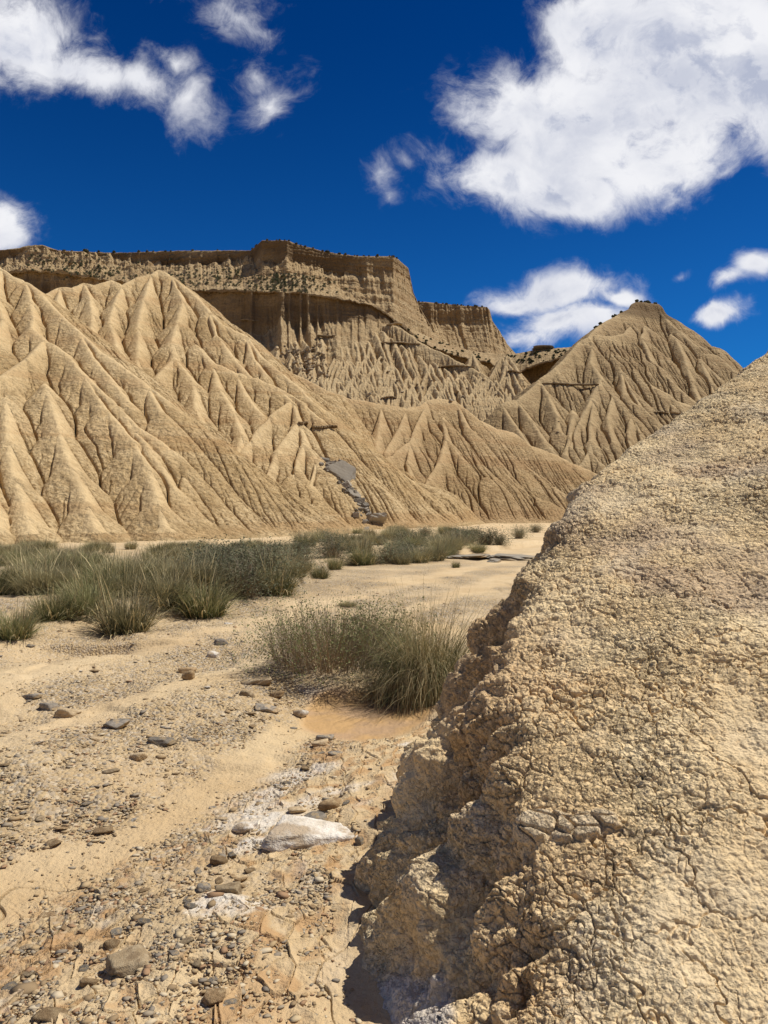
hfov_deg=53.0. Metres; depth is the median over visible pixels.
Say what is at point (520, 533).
shrub
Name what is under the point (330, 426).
rock ledge
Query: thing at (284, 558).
grass tuft
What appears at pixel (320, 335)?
rock ledge
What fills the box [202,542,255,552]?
shrub
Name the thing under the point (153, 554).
grass tuft
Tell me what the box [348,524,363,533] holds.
grass tuft
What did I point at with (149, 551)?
grass tuft
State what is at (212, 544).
shrub
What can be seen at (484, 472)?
hill
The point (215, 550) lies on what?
shrub
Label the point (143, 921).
stone
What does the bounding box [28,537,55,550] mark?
grass tuft
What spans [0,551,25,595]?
grass tuft
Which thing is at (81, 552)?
grass tuft
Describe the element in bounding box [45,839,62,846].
stone
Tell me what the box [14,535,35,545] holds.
grass tuft
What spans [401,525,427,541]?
grass tuft
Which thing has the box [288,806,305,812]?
stone
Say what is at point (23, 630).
grass tuft
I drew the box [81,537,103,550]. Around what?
grass tuft
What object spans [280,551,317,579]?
grass tuft
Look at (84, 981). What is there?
stone
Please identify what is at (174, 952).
stone
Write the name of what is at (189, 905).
stone
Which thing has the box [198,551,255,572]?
shrub
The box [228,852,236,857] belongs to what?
stone
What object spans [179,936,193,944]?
stone
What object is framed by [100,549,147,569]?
grass tuft
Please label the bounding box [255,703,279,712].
stone
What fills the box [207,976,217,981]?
stone
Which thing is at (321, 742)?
stone
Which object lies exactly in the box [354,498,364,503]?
boulder
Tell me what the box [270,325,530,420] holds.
hill
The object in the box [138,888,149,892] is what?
stone
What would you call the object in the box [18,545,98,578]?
grass tuft
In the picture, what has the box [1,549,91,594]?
grass tuft
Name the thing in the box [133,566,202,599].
grass tuft
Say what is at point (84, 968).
stone
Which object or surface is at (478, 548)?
grass tuft
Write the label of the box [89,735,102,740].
stone
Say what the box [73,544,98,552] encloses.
grass tuft
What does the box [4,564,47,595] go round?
grass tuft
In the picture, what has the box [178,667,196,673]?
stone
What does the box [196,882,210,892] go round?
stone
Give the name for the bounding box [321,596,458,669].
bush
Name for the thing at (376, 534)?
grass tuft
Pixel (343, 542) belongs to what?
grass tuft
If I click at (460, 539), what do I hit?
grass tuft
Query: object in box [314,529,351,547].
shrub
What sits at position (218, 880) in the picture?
stone
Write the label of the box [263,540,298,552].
shrub
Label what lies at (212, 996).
stone
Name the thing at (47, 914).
stone
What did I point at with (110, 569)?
grass tuft
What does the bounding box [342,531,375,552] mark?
grass tuft
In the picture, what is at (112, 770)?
stone
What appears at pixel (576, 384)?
rock ledge
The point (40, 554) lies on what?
grass tuft
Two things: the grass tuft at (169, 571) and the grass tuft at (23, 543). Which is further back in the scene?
the grass tuft at (23, 543)
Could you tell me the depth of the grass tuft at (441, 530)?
48.42 m
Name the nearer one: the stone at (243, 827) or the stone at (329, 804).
the stone at (243, 827)
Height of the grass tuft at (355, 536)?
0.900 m
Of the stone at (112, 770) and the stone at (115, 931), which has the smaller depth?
the stone at (115, 931)
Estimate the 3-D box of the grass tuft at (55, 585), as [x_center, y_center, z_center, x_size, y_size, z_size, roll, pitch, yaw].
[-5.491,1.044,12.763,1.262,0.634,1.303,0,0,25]
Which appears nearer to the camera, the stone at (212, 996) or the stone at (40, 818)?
the stone at (212, 996)
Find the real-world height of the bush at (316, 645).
0.739 m
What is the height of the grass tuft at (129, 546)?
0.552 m
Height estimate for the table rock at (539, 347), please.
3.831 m
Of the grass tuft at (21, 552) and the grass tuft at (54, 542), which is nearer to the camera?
the grass tuft at (21, 552)
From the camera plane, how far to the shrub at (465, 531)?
33.14 m
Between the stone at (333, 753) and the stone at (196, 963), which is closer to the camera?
the stone at (196, 963)
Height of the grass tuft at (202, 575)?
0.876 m
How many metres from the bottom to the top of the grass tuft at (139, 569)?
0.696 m
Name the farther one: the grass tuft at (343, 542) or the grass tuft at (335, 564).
the grass tuft at (343, 542)
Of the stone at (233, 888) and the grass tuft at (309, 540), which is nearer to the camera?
the stone at (233, 888)
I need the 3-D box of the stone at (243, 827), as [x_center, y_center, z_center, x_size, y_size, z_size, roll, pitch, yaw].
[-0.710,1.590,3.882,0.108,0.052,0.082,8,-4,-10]
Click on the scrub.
(276, 275)
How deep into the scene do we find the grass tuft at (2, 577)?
13.14 m
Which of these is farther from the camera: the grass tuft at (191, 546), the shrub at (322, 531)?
the shrub at (322, 531)
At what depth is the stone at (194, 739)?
5.32 m
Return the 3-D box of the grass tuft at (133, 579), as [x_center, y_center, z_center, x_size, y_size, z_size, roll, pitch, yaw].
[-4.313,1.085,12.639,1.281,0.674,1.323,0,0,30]
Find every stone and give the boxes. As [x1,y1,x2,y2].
[1,981,17,989]
[19,944,32,949]
[21,971,34,977]
[22,693,43,698]
[31,1007,68,1022]
[35,815,45,820]
[37,912,54,919]
[39,703,59,710]
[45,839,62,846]
[53,708,81,718]
[54,827,67,829]
[61,924,70,930]
[77,928,84,933]
[79,964,88,971]
[79,977,99,987]
[81,801,93,805]
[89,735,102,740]
[92,826,113,833]
[102,768,119,773]
[103,718,130,729]
[103,939,119,950]
[105,944,151,977]
[110,927,122,935]
[129,752,147,760]
[137,918,151,924]
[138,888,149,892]
[147,736,176,746]
[168,950,179,955]
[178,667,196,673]
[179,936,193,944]
[181,669,194,679]
[183,902,197,908]
[189,738,200,740]
[191,960,201,966]
[194,867,201,874]
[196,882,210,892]
[201,988,225,1006]
[206,651,218,657]
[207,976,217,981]
[210,854,227,865]
[213,638,228,645]
[214,881,241,894]
[215,817,226,819]
[215,877,222,883]
[224,999,236,1005]
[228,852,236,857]
[232,821,253,833]
[234,876,247,880]
[239,690,254,697]
[241,677,271,685]
[244,867,255,873]
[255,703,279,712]
[261,814,357,852]
[269,691,284,697]
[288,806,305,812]
[293,710,308,716]
[304,811,326,820]
[311,738,327,746]
[315,734,334,740]
[318,797,342,810]
[328,751,342,755]
[354,837,363,845]
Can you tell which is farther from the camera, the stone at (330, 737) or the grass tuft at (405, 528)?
the grass tuft at (405, 528)
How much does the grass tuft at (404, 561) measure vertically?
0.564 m
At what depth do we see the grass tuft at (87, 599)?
11.24 m
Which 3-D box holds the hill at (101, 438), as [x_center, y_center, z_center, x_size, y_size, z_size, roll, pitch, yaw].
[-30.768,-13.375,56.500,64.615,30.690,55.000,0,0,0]
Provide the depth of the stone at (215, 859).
3.51 m
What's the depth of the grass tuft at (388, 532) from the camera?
39.09 m
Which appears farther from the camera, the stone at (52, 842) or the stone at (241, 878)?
the stone at (52, 842)
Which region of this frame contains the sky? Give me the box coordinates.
[0,0,767,367]
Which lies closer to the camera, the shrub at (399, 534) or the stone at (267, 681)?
the stone at (267, 681)
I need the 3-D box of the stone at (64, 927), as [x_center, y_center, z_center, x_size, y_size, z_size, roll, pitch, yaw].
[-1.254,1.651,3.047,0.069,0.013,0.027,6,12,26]
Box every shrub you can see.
[155,533,277,567]
[182,544,248,566]
[189,543,273,566]
[191,557,246,586]
[196,534,322,584]
[198,549,302,604]
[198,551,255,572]
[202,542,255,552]
[203,541,223,548]
[244,545,282,557]
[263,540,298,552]
[268,550,306,559]
[271,544,335,563]
[274,536,320,548]
[284,530,316,541]
[293,541,315,553]
[299,535,357,557]
[307,526,337,535]
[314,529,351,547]
[339,546,378,564]
[352,533,373,547]
[360,538,434,564]
[374,535,389,544]
[376,525,409,533]
[383,537,428,548]
[389,529,425,541]
[389,544,423,555]
[390,530,407,538]
[403,542,436,558]
[410,524,440,536]
[420,532,444,543]
[443,525,475,539]
[445,525,484,544]
[446,531,475,544]
[466,524,517,545]
[488,531,510,545]
[505,522,533,538]
[525,523,546,532]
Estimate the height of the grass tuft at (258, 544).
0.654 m
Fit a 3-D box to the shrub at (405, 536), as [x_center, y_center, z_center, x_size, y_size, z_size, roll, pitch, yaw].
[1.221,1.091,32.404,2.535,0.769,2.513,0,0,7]
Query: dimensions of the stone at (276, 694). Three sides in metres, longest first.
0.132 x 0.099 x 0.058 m
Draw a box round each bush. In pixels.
[212,585,436,689]
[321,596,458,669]
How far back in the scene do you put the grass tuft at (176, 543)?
28.76 m
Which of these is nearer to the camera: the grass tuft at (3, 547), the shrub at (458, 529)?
the grass tuft at (3, 547)
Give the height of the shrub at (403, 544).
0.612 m
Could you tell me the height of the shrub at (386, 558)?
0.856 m
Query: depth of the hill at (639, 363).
167.38 m
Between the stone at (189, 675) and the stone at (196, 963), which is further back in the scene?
the stone at (189, 675)
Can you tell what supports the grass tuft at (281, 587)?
on the ground
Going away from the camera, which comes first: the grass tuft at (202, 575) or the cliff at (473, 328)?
the grass tuft at (202, 575)
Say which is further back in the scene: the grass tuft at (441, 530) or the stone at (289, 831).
the grass tuft at (441, 530)
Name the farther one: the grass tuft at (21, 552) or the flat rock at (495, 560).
the flat rock at (495, 560)
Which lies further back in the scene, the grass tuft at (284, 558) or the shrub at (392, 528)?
the shrub at (392, 528)
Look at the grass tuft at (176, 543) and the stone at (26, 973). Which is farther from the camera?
the grass tuft at (176, 543)
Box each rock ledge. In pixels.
[311,425,337,427]
[317,334,335,336]
[380,341,419,343]
[387,322,401,325]
[439,365,473,367]
[546,382,597,385]
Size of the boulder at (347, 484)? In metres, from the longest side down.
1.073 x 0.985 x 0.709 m
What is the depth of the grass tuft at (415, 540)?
30.79 m
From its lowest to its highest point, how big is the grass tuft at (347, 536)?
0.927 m
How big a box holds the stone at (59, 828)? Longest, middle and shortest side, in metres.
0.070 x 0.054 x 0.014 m
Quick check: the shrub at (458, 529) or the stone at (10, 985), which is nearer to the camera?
the stone at (10, 985)
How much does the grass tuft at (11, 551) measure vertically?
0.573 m
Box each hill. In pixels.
[0,268,355,544]
[46,270,485,529]
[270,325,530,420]
[293,374,596,523]
[483,302,742,473]
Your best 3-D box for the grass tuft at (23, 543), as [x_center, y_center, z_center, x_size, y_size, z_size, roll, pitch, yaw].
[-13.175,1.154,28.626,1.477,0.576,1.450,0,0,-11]
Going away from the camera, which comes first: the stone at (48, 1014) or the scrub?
the stone at (48, 1014)
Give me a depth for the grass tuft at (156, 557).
15.89 m
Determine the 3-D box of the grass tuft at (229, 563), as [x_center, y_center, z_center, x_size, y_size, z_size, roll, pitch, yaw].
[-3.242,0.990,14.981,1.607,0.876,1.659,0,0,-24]
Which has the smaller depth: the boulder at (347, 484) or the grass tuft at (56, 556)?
the grass tuft at (56, 556)
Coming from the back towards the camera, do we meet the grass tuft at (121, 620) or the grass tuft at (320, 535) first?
the grass tuft at (320, 535)
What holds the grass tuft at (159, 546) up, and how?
on the ground
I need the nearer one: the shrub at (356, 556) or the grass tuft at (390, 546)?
the shrub at (356, 556)
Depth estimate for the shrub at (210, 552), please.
17.30 m
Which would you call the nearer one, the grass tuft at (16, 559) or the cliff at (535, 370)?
the grass tuft at (16, 559)
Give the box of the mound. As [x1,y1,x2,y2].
[354,351,767,1023]
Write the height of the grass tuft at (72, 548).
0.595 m
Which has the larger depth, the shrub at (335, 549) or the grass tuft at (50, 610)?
the shrub at (335, 549)
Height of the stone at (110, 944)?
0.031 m
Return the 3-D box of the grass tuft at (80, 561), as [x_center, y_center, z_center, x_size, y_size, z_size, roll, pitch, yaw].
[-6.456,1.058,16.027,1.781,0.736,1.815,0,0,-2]
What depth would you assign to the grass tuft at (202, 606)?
12.10 m
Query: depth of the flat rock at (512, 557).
25.85 m
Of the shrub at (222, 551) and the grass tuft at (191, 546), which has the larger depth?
the grass tuft at (191, 546)
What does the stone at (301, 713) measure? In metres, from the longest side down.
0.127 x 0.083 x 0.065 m
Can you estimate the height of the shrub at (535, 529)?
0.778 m
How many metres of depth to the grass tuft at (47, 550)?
22.91 m
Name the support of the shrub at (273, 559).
on the ground
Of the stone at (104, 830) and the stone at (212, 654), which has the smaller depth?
the stone at (104, 830)
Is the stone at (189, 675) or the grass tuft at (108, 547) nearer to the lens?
the stone at (189, 675)
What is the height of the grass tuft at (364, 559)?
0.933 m
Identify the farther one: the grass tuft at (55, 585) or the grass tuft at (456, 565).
the grass tuft at (456, 565)
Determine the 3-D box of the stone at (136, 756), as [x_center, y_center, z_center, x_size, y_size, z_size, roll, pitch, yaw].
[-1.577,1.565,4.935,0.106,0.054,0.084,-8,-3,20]
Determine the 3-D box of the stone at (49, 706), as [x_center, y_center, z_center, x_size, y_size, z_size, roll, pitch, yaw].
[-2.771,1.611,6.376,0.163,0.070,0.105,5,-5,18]
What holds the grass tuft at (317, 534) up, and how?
on the ground
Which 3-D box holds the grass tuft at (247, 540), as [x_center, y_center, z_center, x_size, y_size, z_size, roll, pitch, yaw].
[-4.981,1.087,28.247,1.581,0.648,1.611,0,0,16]
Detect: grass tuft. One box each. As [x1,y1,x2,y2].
[0,538,82,569]
[0,543,13,552]
[0,543,34,559]
[0,548,31,561]
[0,549,66,594]
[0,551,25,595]
[0,553,14,565]
[0,553,46,594]
[0,553,75,590]
[0,555,46,573]
[0,592,61,646]
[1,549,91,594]
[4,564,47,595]
[7,554,28,565]
[10,546,35,556]
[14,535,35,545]
[14,579,100,624]
[18,540,41,547]
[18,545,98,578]
[25,546,57,561]
[27,557,88,594]
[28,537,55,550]
[29,536,65,549]
[32,545,66,555]
[40,552,78,577]
[41,542,183,593]
[41,563,150,620]
[43,544,79,561]
[47,560,138,596]
[56,537,127,567]
[57,542,85,552]
[57,545,101,577]
[62,546,99,557]
[72,569,177,641]
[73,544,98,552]
[75,546,153,580]
[76,543,98,551]
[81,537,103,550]
[91,551,150,573]
[94,537,112,548]
[97,540,118,552]
[99,549,147,565]
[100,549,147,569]
[102,561,152,597]
[111,563,171,595]
[116,552,180,583]
[117,557,212,612]
[120,537,138,549]
[124,548,188,576]
[129,545,181,565]
[132,546,163,558]
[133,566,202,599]
[138,539,175,552]
[138,549,206,592]
[144,545,162,559]
[146,544,244,595]
[147,575,187,606]
[152,560,253,620]
[157,543,180,558]
[161,542,219,564]
[167,540,183,546]
[184,539,206,548]
[188,542,244,583]
[192,535,211,547]
[193,558,235,586]
[235,534,257,546]
[239,547,311,598]
[249,533,268,547]
[265,547,303,568]
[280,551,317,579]
[294,556,317,570]
[296,531,319,546]
[309,527,329,539]
[311,530,332,541]
[311,559,336,578]
[318,552,349,569]
[328,572,495,721]
[329,528,361,542]
[329,535,351,550]
[332,526,375,544]
[334,598,358,608]
[340,537,387,565]
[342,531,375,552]
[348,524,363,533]
[360,526,382,544]
[360,529,386,538]
[377,524,399,539]
[381,538,397,552]
[387,523,416,532]
[391,550,413,564]
[399,542,434,562]
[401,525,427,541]
[403,531,426,546]
[414,540,457,557]
[421,536,457,560]
[424,531,468,550]
[432,534,462,555]
[433,524,450,534]
[435,527,469,549]
[450,559,461,567]
[465,538,490,552]
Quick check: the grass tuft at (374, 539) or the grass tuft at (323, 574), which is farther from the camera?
the grass tuft at (374, 539)
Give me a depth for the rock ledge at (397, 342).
234.24 m
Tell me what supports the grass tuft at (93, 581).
on the ground
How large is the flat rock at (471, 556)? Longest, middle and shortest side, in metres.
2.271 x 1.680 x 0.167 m
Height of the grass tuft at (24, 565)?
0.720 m
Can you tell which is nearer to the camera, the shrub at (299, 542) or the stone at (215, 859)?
the stone at (215, 859)
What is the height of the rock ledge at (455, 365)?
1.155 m
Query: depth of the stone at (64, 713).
6.07 m
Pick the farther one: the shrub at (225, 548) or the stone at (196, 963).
the shrub at (225, 548)
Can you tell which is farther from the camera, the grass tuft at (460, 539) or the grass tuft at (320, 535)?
the grass tuft at (320, 535)
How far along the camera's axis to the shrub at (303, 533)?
34.18 m
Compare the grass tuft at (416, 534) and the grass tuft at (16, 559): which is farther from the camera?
the grass tuft at (416, 534)
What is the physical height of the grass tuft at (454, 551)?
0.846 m
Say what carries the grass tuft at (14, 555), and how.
on the ground
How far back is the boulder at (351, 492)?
66.93 m
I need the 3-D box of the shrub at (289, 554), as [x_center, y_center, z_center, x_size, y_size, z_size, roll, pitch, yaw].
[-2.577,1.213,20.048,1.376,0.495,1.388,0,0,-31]
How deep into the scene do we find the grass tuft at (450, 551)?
26.83 m
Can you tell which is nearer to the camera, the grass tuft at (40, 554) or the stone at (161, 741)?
the stone at (161, 741)
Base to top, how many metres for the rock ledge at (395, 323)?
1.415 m
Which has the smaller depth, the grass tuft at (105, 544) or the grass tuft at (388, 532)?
the grass tuft at (105, 544)
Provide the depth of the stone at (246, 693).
6.44 m
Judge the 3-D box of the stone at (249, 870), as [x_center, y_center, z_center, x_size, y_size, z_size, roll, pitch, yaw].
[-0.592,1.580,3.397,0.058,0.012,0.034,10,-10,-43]
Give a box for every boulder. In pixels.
[324,460,355,481]
[341,480,351,487]
[347,489,360,497]
[351,512,358,517]
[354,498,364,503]
[366,512,386,523]
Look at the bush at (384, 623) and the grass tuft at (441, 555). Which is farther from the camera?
the grass tuft at (441, 555)
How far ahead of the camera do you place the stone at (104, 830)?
3.92 m
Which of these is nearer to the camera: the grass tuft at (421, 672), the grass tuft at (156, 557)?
the grass tuft at (421, 672)
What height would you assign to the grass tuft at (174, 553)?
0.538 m
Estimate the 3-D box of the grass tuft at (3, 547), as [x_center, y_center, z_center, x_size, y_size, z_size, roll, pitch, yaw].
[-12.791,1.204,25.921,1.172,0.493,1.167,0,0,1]
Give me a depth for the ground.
4.55 m
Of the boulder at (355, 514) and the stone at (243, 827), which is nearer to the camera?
the stone at (243, 827)
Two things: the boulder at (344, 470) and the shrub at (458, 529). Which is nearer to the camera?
the shrub at (458, 529)
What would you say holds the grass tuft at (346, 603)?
on the ground
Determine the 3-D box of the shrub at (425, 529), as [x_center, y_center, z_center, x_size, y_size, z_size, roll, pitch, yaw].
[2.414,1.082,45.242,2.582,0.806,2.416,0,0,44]
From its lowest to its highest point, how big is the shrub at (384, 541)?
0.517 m
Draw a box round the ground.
[0,523,550,1023]
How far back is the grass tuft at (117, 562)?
15.04 m
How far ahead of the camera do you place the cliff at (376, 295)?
269.86 m
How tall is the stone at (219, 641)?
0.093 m
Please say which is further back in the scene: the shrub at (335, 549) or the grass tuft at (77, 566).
the shrub at (335, 549)
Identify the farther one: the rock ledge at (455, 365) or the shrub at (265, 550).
the rock ledge at (455, 365)
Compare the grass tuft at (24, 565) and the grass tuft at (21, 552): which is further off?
the grass tuft at (21, 552)
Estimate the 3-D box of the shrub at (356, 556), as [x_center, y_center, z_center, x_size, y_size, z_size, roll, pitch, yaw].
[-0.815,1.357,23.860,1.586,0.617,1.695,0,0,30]
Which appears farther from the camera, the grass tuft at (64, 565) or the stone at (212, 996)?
the grass tuft at (64, 565)
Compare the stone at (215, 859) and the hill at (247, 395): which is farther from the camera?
the hill at (247, 395)
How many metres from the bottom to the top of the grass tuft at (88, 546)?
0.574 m
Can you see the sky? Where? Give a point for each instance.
(552, 167)
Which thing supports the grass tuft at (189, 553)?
on the ground
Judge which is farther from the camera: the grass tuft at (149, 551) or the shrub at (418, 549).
the shrub at (418, 549)
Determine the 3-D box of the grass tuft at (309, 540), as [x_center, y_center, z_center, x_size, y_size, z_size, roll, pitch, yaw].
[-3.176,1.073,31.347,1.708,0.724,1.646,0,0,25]
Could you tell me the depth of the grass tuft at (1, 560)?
20.55 m
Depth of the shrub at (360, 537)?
30.16 m
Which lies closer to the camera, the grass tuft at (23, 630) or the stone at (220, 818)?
the stone at (220, 818)
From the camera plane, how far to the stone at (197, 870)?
3.45 m
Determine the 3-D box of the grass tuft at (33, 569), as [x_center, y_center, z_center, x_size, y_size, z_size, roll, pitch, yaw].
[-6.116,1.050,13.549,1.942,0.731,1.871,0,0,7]
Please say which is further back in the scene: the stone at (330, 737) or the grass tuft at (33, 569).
the grass tuft at (33, 569)
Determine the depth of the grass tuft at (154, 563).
13.79 m
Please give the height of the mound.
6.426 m
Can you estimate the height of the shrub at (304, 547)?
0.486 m
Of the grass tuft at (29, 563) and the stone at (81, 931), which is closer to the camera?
the stone at (81, 931)
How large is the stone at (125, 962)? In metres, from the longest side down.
0.175 x 0.132 x 0.061 m
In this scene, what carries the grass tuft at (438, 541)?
on the ground
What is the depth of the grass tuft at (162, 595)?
12.20 m
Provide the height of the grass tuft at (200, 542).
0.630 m
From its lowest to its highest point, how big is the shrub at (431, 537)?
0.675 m
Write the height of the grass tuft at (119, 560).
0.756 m
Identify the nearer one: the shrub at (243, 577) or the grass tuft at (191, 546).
the shrub at (243, 577)
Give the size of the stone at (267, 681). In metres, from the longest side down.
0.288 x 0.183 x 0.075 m
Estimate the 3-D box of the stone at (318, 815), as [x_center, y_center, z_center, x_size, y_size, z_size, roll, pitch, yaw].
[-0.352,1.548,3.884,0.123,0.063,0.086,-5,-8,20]
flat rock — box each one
[447,554,490,558]
[486,553,534,560]
[487,558,501,562]
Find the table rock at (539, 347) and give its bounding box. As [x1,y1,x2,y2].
[532,345,553,349]
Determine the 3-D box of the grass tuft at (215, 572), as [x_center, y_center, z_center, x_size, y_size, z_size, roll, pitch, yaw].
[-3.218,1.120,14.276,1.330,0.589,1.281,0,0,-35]
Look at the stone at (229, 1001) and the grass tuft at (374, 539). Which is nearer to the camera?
the stone at (229, 1001)
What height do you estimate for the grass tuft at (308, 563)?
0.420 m
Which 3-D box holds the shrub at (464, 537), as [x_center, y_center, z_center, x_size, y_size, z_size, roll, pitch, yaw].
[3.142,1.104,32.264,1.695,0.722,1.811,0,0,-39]
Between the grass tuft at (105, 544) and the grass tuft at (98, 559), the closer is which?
the grass tuft at (98, 559)
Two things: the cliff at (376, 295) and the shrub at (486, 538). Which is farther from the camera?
the cliff at (376, 295)
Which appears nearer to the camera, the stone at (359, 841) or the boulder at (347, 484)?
the stone at (359, 841)
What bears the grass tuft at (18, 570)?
on the ground
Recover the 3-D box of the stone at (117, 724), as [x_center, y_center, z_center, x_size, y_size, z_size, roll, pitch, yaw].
[-1.949,1.541,5.593,0.174,0.073,0.146,-2,0,20]
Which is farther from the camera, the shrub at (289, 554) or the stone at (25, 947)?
the shrub at (289, 554)
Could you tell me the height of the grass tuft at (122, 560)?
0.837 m
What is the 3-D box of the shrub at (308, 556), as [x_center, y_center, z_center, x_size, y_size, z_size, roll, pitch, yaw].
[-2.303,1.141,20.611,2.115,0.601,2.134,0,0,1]
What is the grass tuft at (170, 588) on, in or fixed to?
on the ground
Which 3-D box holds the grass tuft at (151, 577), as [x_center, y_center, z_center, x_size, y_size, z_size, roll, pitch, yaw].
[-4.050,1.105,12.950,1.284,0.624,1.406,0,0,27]
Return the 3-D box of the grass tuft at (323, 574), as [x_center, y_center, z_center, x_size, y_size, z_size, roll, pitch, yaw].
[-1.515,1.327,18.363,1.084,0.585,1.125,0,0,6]
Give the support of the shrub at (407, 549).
on the ground
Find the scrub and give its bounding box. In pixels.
[27,250,346,293]
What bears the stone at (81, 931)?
on the ground
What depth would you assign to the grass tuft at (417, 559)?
24.19 m
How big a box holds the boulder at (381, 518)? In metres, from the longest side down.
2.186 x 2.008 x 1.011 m
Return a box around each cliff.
[0,240,442,365]
[410,329,570,383]
[417,301,515,353]
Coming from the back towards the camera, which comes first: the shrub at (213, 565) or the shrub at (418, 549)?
the shrub at (418, 549)
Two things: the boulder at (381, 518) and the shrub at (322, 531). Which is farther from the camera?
the boulder at (381, 518)
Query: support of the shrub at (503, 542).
on the ground
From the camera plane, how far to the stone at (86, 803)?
4.22 m
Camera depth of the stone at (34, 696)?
6.58 m

